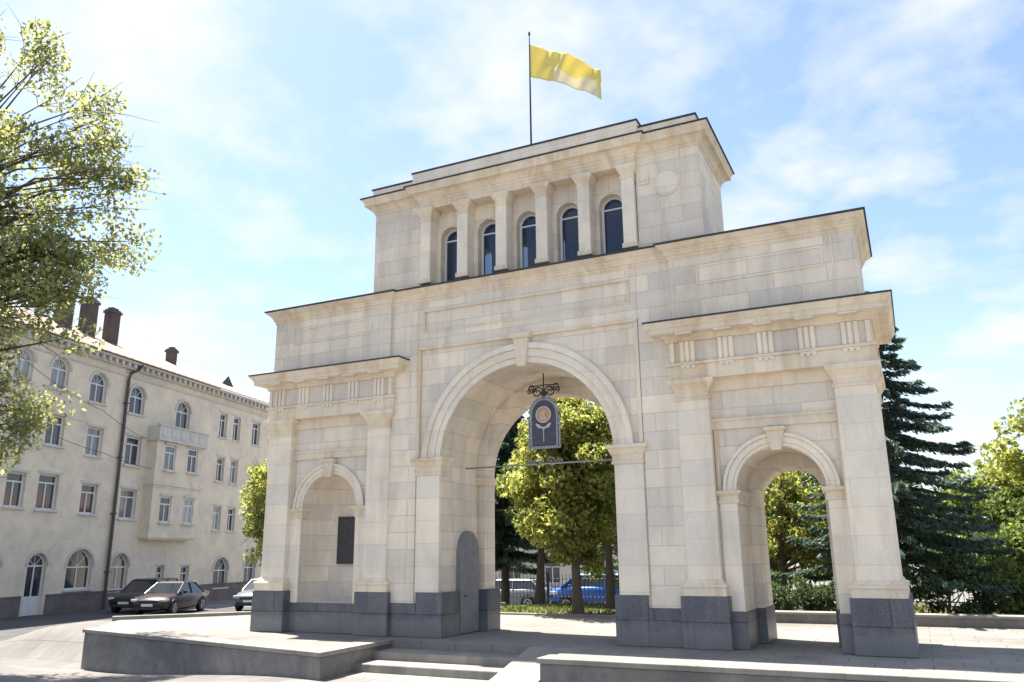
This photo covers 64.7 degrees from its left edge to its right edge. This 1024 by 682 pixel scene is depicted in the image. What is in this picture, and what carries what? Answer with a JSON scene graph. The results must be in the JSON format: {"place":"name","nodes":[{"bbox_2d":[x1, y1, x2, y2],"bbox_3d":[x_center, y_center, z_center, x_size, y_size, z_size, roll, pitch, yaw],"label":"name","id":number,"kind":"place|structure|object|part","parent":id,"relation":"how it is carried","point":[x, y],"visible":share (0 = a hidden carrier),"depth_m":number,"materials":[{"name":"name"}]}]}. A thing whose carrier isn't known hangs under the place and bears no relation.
{"place":"outdoors","nodes":[
{"label":"outdoors","id":0,"kind":"place"},
{"bbox_2d":[0,607,250,641],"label":"road","id":1,"kind":"structure","parent":0,"point":[13,627],"depth_m":35.87,"materials":[{"name":"grey asphalt"}]},
{"bbox_2d":[108,578,178,612],"bbox_3d":[-18.312,12.769,40.730,2.040,1.560,4.535,-2,-15,5],"label":"parked car","id":2,"kind":"object","parent":1,"relation":"on","point":[132,589],"visible":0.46,"depth_m":39.43,"materials":[{"name":"black paint"}]},
{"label":"window glass","id":3,"kind":"part","parent":2,"relation":"part of","materials":[{"name":"grey glass"}]},
{"bbox_2d":[131,581,208,614],"bbox_3d":[-16.267,12.258,38.686,2.040,1.470,4.535,-2,-15,5],"label":"parked car","id":4,"kind":"object","parent":1,"relation":"on","point":[171,597],"visible":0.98,"depth_m":37.93,"materials":[{"name":"black paint"}]},
{"bbox_3d":[-16.247,11.915,39.073,1.619,0.490,2.750,-2,-15,5],"label":"window glass","id":5,"kind":"part","parent":4,"relation":"part of","materials":[{"name":"grey glass"}]},
{"bbox_2d":[233,578,258,610],"bbox_3d":[-12.494,12.848,41.164,2.040,1.510,4.535,-2,-15,5],"label":"parked car","id":6,"kind":"object","parent":1,"relation":"on","point":[242,598],"visible":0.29,"depth_m":39.12,"materials":[{"name":"silver metal"}]},
{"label":"window glass","id":7,"kind":"part","parent":6,"relation":"part of","materials":[{"name":"grey glass"}]},
{"bbox_2d":[495,579,553,604],"bbox_3d":[-0.199,12.712,40.665,4.535,1.470,2.040,-7,-16,22],"label":"parked car","id":8,"kind":"object","parent":1,"relation":"on","point":[521,600],"visible":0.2,"depth_m":39.61,"materials":[{"name":"grey paint"}]},
{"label":"window glass","id":9,"kind":"part","parent":8,"relation":"part of","materials":[{"name":"grey glass"}]},
{"bbox_2d":[550,573,619,603],"bbox_3d":[4.070,12.045,38.807,4.335,1.730,2.040,-6,-16,19],"label":"blue van","id":10,"kind":"object","parent":1,"relation":"on","point":[593,587],"visible":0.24,"depth_m":38.26,"materials":[{"name":"paint"}]},
{"bbox_3d":[4.311,11.522,38.851,3.700,0.580,1.619,-6,-16,19],"label":"window glass","id":11,"kind":"part","parent":10,"relation":"part of","materials":[{"name":"grey glass"}]},
{"bbox_2d":[0,560,994,681],"bbox_3d":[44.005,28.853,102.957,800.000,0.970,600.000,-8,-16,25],"label":"ground","id":12,"kind":"structure","parent":0,"point":[51,654],"depth_m":20.47,"materials":[{"name":"grey concrete"}]},
{"bbox_2d":[0,5,165,477],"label":"overhanging tree","id":13,"kind":"object","parent":12,"relation":"on","point":[22,253],"visible":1,"depth_m":22.36,"materials":[{"name":"green plant"}]},
{"bbox_2d":[0,294,269,618],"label":"apartment building","id":14,"kind":"structure","parent":12,"relation":"on","point":[82,528],"depth_m":44.63,"materials":[{"name":"beige paint"}]},
{"bbox_2d":[0,554,2,566],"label":"window","id":15,"kind":"structure","parent":14,"relation":"in","point":[1,559],"depth_m":36.40,"materials":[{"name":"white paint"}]},
{"bbox_2d":[1,468,29,509],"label":"window","id":16,"kind":"structure","parent":14,"relation":"in","point":[14,483],"depth_m":37.57,"materials":[{"name":"white paint"}]},
{"bbox_2d":[9,415,31,443],"bbox_3d":[-23.136,3.933,38.151,0.370,1.740,1.340,-4,-15,13],"label":"window","id":17,"kind":"structure","parent":14,"relation":"in","point":[23,415],"depth_m":38.02,"materials":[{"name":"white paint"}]},
{"bbox_2d":[12,346,37,384],"bbox_3d":[-23.260,1.074,38.499,0.370,1.800,1.400,-4,-15,13],"label":"window","id":18,"kind":"structure","parent":14,"relation":"in","point":[23,366],"depth_m":38.70,"materials":[{"name":"grey glass"}]},
{"bbox_2d":[21,550,49,615],"bbox_3d":[-22.583,11.476,38.175,0.370,3.100,1.450,-4,-15,13],"label":"entrance door","id":19,"kind":"structure","parent":14,"relation":"in","point":[35,562],"depth_m":38.30,"materials":[{"name":"white paint"}]},
{"bbox_2d":[33,470,62,511],"bbox_3d":[-22.621,7.311,39.302,0.370,1.940,1.490,-4,-15,13],"label":"window","id":20,"kind":"structure","parent":14,"relation":"in","point":[47,483],"depth_m":39.39,"materials":[{"name":"white paint"}]},
{"bbox_2d":[42,410,68,448],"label":"window","id":21,"kind":"structure","parent":14,"relation":"in","point":[51,440],"depth_m":40.16,"materials":[{"name":"white paint"}]},
{"bbox_2d":[48,355,72,392],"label":"window","id":22,"kind":"structure","parent":14,"relation":"in","point":[58,375],"depth_m":40.73,"materials":[{"name":"grey glass"}]},
{"bbox_2d":[0,403,151,468],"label":"overhead wire","id":23,"kind":"object","parent":14,"relation":"attached to","point":[87,448],"visible":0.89,"depth_m":40.06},
{"bbox_2d":[62,546,94,591],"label":"window","id":24,"kind":"structure","parent":14,"relation":"in","point":[77,563],"depth_m":41.00,"materials":[{"name":"white paint"}]},
{"bbox_2d":[13,349,145,438],"bbox_3d":[-21.025,2.841,39.508,0.671,1.926,14.538,0,-15,-2],"label":"overhead wire","id":25,"kind":"object","parent":14,"relation":"attached to","point":[75,396],"visible":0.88,"depth_m":39.33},
{"bbox_2d":[77,480,100,515],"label":"window","id":26,"kind":"structure","parent":14,"relation":"in","point":[88,491],"depth_m":41.96,"materials":[{"name":"white paint"}]},
{"bbox_2d":[83,423,106,458],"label":"window","id":27,"kind":"structure","parent":14,"relation":"in","point":[94,434],"depth_m":42.63,"materials":[{"name":"white paint"}]},
{"bbox_2d":[88,370,109,406],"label":"window","id":28,"kind":"structure","parent":14,"relation":"in","point":[97,388],"depth_m":43.21,"materials":[{"name":"grey glass"}]},
{"bbox_2d":[108,551,130,592],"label":"window","id":29,"kind":"structure","parent":14,"relation":"in","point":[117,563],"depth_m":43.72,"materials":[{"name":"white glass"}]},
{"bbox_2d":[117,486,139,520],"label":"window","id":30,"kind":"structure","parent":14,"relation":"in","point":[127,496],"depth_m":44.75,"materials":[{"name":"white paint"}]},
{"bbox_2d":[123,433,143,468],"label":"window","id":31,"kind":"structure","parent":14,"relation":"in","point":[132,444],"depth_m":45.44,"materials":[{"name":"white paint"}]},
{"bbox_2d":[127,384,147,417],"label":"window","id":32,"kind":"structure","parent":14,"relation":"in","point":[136,396],"depth_m":46.09,"materials":[{"name":"white paint"}]},
{"bbox_2d":[156,563,166,577],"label":"window","id":33,"kind":"structure","parent":14,"relation":"in","point":[159,568],"depth_m":46.94,"materials":[{"name":"white paint"}]},
{"bbox_2d":[175,399,192,428],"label":"window","id":34,"kind":"structure","parent":14,"relation":"in","point":[182,410],"depth_m":50.05,"materials":[{"name":"white paint"}]},
{"bbox_2d":[180,564,190,580],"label":"window","id":35,"kind":"structure","parent":14,"relation":"in","point":[183,566],"depth_m":49.07,"materials":[{"name":"white paint"}]},
{"bbox_2d":[211,504,222,531],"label":"window","id":36,"kind":"structure","parent":14,"relation":"in","point":[216,509],"depth_m":52.62,"materials":[{"name":"white paint"}]},
{"bbox_2d":[215,455,226,483],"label":"window","id":37,"kind":"structure","parent":14,"relation":"in","point":[219,460],"depth_m":53.38,"materials":[{"name":"white paint"}]},
{"bbox_2d":[212,555,229,588],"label":"window","id":38,"kind":"structure","parent":14,"relation":"in","point":[219,568],"depth_m":52.65,"materials":[{"name":"grey glass"}]},
{"bbox_2d":[218,410,229,439],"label":"window","id":39,"kind":"structure","parent":14,"relation":"in","point":[222,417],"depth_m":54.07,"materials":[{"name":"white paint"}]},
{"bbox_2d":[226,506,236,532],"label":"window","id":40,"kind":"structure","parent":14,"relation":"in","point":[230,510],"depth_m":54.18,"materials":[{"name":"white paint"}]},
{"bbox_2d":[229,457,239,484],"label":"window","id":41,"kind":"structure","parent":14,"relation":"in","point":[233,463],"depth_m":54.90,"materials":[{"name":"white paint"}]},
{"bbox_2d":[232,414,242,442],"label":"window","id":42,"kind":"structure","parent":14,"relation":"in","point":[236,420],"depth_m":55.57,"materials":[{"name":"white paint"}]},
{"bbox_2d":[243,555,256,585],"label":"window","id":43,"kind":"structure","parent":14,"relation":"in","point":[248,568],"depth_m":55.77,"materials":[{"name":"grey glass"}]},
{"bbox_2d":[251,419,261,447],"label":"window","id":44,"kind":"structure","parent":14,"relation":"in","point":[255,426],"depth_m":57.89,"materials":[{"name":"white paint"}]},
{"bbox_2d":[81,627,390,679],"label":"retaining wall","id":45,"kind":"structure","parent":12,"relation":"on","point":[109,650],"depth_m":16.50,"materials":[{"name":"concrete"}]},
{"bbox_2d":[239,458,267,566],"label":"tree","id":46,"kind":"object","parent":12,"relation":"on","point":[255,513],"visible":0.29,"depth_m":27.27,"materials":[{"name":"green plant"}]},
{"bbox_2d":[112,602,505,620],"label":"kerb wall","id":47,"kind":"structure","parent":12,"relation":"on","point":[135,617],"depth_m":23.37,"materials":[{"name":"concrete"}]},
{"bbox_2d":[336,646,571,681],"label":"stone steps","id":48,"kind":"structure","parent":12,"relation":"on","point":[410,665],"depth_m":14.83,"materials":[{"name":"stone"}]},
{"bbox_2d":[495,416,550,605],"bbox_3d":[-0.298,5.493,30.905,4.342,8.918,4.644,-8,-16,25],"label":"dark conifer","id":49,"kind":"object","parent":12,"relation":"on","point":[508,539],"visible":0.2,"depth_m":29.90,"materials":[{"name":"green plant"}]},
{"bbox_2d":[495,432,550,603],"bbox_3d":[1.276,6.140,29.077,4.270,6.624,3.681,7,-17,-28],"label":"lime tree","id":50,"kind":"object","parent":12,"relation":"on","point":[540,597],"visible":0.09,"depth_m":28.79,"materials":[{"name":"green plant"}]},
{"bbox_2d":[500,612,615,616],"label":"kerb","id":51,"kind":"structure","parent":12,"relation":"on","point":[553,614],"depth_m":22.47,"materials":[{"name":"concrete"}]},
{"bbox_2d":[582,534,618,587],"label":"street tree","id":52,"kind":"object","parent":12,"relation":"on","point":[601,573],"visible":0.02,"depth_m":32.82,"materials":[{"name":"green plant"}]},
{"bbox_2d":[495,572,1008,604],"bbox_3d":[6.770,8.824,28.637,26.440,1.220,0.080,-8,-16,25],"label":"iron railing","id":53,"kind":"object","parent":12,"relation":"on","point":[548,596],"visible":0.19,"depth_m":30.93,"materials":[{"name":"metal"}]},
{"bbox_2d":[536,654,1023,681],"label":"retaining wall","id":54,"kind":"structure","parent":12,"relation":"on","point":[563,668],"depth_m":12.24,"materials":[{"name":"stone"}]},
{"bbox_2d":[794,472,924,581],"bbox_3d":[12.498,7.509,29.794,6.390,6.053,4.235,-8,-16,25],"label":"street tree","id":55,"kind":"object","parent":12,"relation":"on","point":[828,571],"visible":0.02,"depth_m":30.37,"materials":[{"name":"green plant"}]},
{"bbox_2d":[931,474,1003,605],"bbox_3d":[16.929,7.281,28.025,5.576,5.507,4.181,-8,-16,25],"label":"street tree","id":56,"kind":"object","parent":12,"relation":"on","point":[938,489],"depth_m":28.77,"materials":[{"name":"green plant"}]},
{"bbox_2d":[0,0,1023,490],"label":"sky","id":57,"kind":"structure","parent":0,"point":[275,119],"materials":[{"name":"blue"}]},
{"bbox_2d":[495,534,618,587],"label":"building","id":58,"kind":"structure","parent":0,"point":[564,571],"depth_m":48.68,"materials":[{"name":"beige paint"}]},
{"bbox_2d":[509,561,520,577],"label":"window","id":59,"kind":"structure","parent":58,"relation":"in","point":[512,575],"depth_m":49.50,"materials":[{"name":"white paint"}]},
{"bbox_2d":[545,563,561,585],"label":"window","id":60,"kind":"structure","parent":58,"relation":"in","point":[555,570],"depth_m":48.68,"materials":[{"name":"grey glass"}]},
{"bbox_2d":[96,615,1023,675],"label":"terrace","id":61,"kind":"structure","parent":0,"point":[990,651],"depth_m":15.81,"materials":[{"name":"grey stone"}]},
{"bbox_2d":[248,112,918,658],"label":"triumphal arch","id":62,"kind":"structure","parent":61,"relation":"on","point":[668,324],"depth_m":17.19,"materials":[{"name":"stone"}]},
{"bbox_2d":[445,229,456,280],"bbox_3d":[-1.368,-1.927,19.539,0.552,1.620,0.064,-8,-16,25],"label":"window","id":63,"kind":"structure","parent":62,"relation":"in","point":[451,239],"depth_m":19.61,"materials":[{"name":"blue glass"}]},
{"bbox_2d":[456,531,478,633],"bbox_3d":[-0.961,5.355,18.063,0.182,2.168,0.824,-8,-16,25],"label":"door","id":64,"kind":"structure","parent":62,"relation":"in","point":[467,560],"depth_m":17.99,"materials":[{"name":"metal"}]},
{"bbox_2d":[482,222,495,274],"bbox_3d":[-0.459,-2.048,19.114,0.552,1.620,0.064,-8,-16,25],"label":"window","id":65,"kind":"structure","parent":62,"relation":"in","point":[488,233],"depth_m":19.18,"materials":[{"name":"blue glass"}]},
{"bbox_2d":[520,214,535,267],"bbox_3d":[0.451,-2.169,18.688,0.552,1.620,0.064,-8,-16,25],"label":"window","id":66,"kind":"structure","parent":62,"relation":"in","point":[528,224],"depth_m":18.75,"materials":[{"name":"blue glass"}]},
{"bbox_2d":[528,31,531,143],"bbox_3d":[0.457,-5.887,20.046,0.171,4.140,0.180,-8,-16,25],"label":"flagpole","id":67,"kind":"object","parent":62,"relation":"on","point":[530,93],"visible":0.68,"depth_m":20.09,"materials":[{"name":"metal"}]},
{"bbox_2d":[530,44,601,99],"bbox_3d":[1.314,-6.666,19.997,1.752,1.855,0.250,-3,-15,8],"label":"flag","id":68,"kind":"object","parent":67,"relation":"attached to","point":[572,71],"visible":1,"depth_m":19.97,"materials":[{"name":"yellow fabric"}]},
{"bbox_2d":[527,373,560,449],"bbox_3d":[0.711,1.548,18.185,0.813,1.752,0.086,-8,-16,25],"label":"hanging icon","id":69,"kind":"object","parent":62,"relation":"hanging from","point":[544,421],"visible":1,"depth_m":18.11,"materials":[{"name":"silver metal"}]},
{"bbox_2d":[560,206,579,260],"bbox_3d":[1.360,-2.291,18.263,0.552,1.620,0.064,-8,-16,25],"label":"window","id":70,"kind":"structure","parent":62,"relation":"in","point":[569,236],"depth_m":18.32,"materials":[{"name":"blue glass"}]},
{"bbox_2d":[602,197,623,253],"bbox_3d":[2.269,-2.412,17.838,0.552,1.620,0.064,-8,-16,25],"label":"window","id":71,"kind":"structure","parent":62,"relation":"in","point":[612,218],"depth_m":17.88,"materials":[{"name":"blue glass"}]},
{"bbox_2d":[775,610,1023,628],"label":"wall","id":72,"kind":"structure","parent":61,"relation":"on","point":[946,620],"depth_m":18.12,"materials":[{"name":"stone"}]},
{"bbox_2d":[500,601,1005,614],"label":"lawn","id":73,"kind":"structure","parent":0,"point":[602,607],"depth_m":25.01,"materials":[{"name":"plant"}]},
{"bbox_2d":[495,397,616,613],"bbox_3d":[1.750,4.585,23.904,4.529,6.933,4.388,-8,-16,25],"label":"chestnut tree","id":74,"kind":"object","parent":73,"relation":"on","point":[570,524],"visible":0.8,"depth_m":22.94,"materials":[{"name":"green plant"}]},
{"bbox_2d":[576,404,615,607],"bbox_3d":[3.653,5.391,26.918,4.336,6.924,3.837,6,-16,-22],"label":"lime tree","id":75,"kind":"object","parent":73,"relation":"on","point":[610,593],"depth_m":25.87,"materials":[{"name":"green plant"}]},
{"bbox_2d":[771,580,796,610],"bbox_3d":[6.572,6.841,21.231,1.716,1.170,1.398,-8,-16,25],"label":"shrub","id":76,"kind":"object","parent":73,"relation":"on","point":[776,593],"visible":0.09,"depth_m":20.84,"materials":[{"name":"green plant"}]},
{"bbox_2d":[765,471,822,596],"bbox_3d":[9.225,5.961,27.271,5.049,5.891,4.265,-3,-15,8],"label":"park tree","id":77,"kind":"object","parent":73,"relation":"on","point":[773,564],"visible":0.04,"depth_m":26.77,"materials":[{"name":"green plant"}]},
{"bbox_2d":[764,470,829,604],"bbox_3d":[8.203,5.665,23.387,4.093,4.512,3.550,-8,-16,25],"label":"park tree","id":78,"kind":"object","parent":73,"relation":"on","point":[781,527],"visible":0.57,"depth_m":23.15,"materials":[{"name":"green plant"}]},
{"bbox_2d":[777,575,836,610],"bbox_3d":[7.664,6.581,20.482,1.849,1.272,1.239,-8,-16,25],"label":"shrub","id":79,"kind":"object","parent":73,"relation":"on","point":[823,596],"visible":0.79,"depth_m":20.36,"materials":[{"name":"green plant"}]},
{"bbox_2d":[771,291,1022,594],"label":"spruce tree","id":80,"kind":"object","parent":73,"relation":"on","point":[913,541],"visible":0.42,"depth_m":20.84,"materials":[{"name":"green plant"}]},
{"bbox_2d":[902,546,999,613],"bbox_3d":[10.477,5.963,19.579,2.159,1.950,1.753,4,-16,-18],"label":"shrub","id":81,"kind":"object","parent":73,"relation":"on","point":[951,565],"visible":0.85,"depth_m":19.40,"materials":[{"name":"green plant"}]},
{"bbox_2d":[915,463,1023,601],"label":"broadleaf tree","id":82,"kind":"object","parent":73,"relation":"on","point":[991,513],"visible":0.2,"depth_m":24.52,"materials":[{"name":"green plant"}]},
{"bbox_2d":[964,496,1023,573],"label":"broadleaf tree","id":83,"kind":"object","parent":73,"relation":"on","point":[1013,530],"visible":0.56,"depth_m":21.58,"materials":[{"name":"green plant"}]},
{"bbox_2d":[966,397,1023,524],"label":"broadleaf tree","id":84,"kind":"object","parent":73,"relation":"on","point":[1009,463],"visible":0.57,"depth_m":24.64,"materials":[{"name":"green plant"}]},
{"bbox_2d":[971,553,1023,614],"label":"shrub","id":85,"kind":"object","parent":73,"relation":"on","point":[1013,603],"visible":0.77,"depth_m":19.23,"materials":[{"name":"green plant"}]}
]}

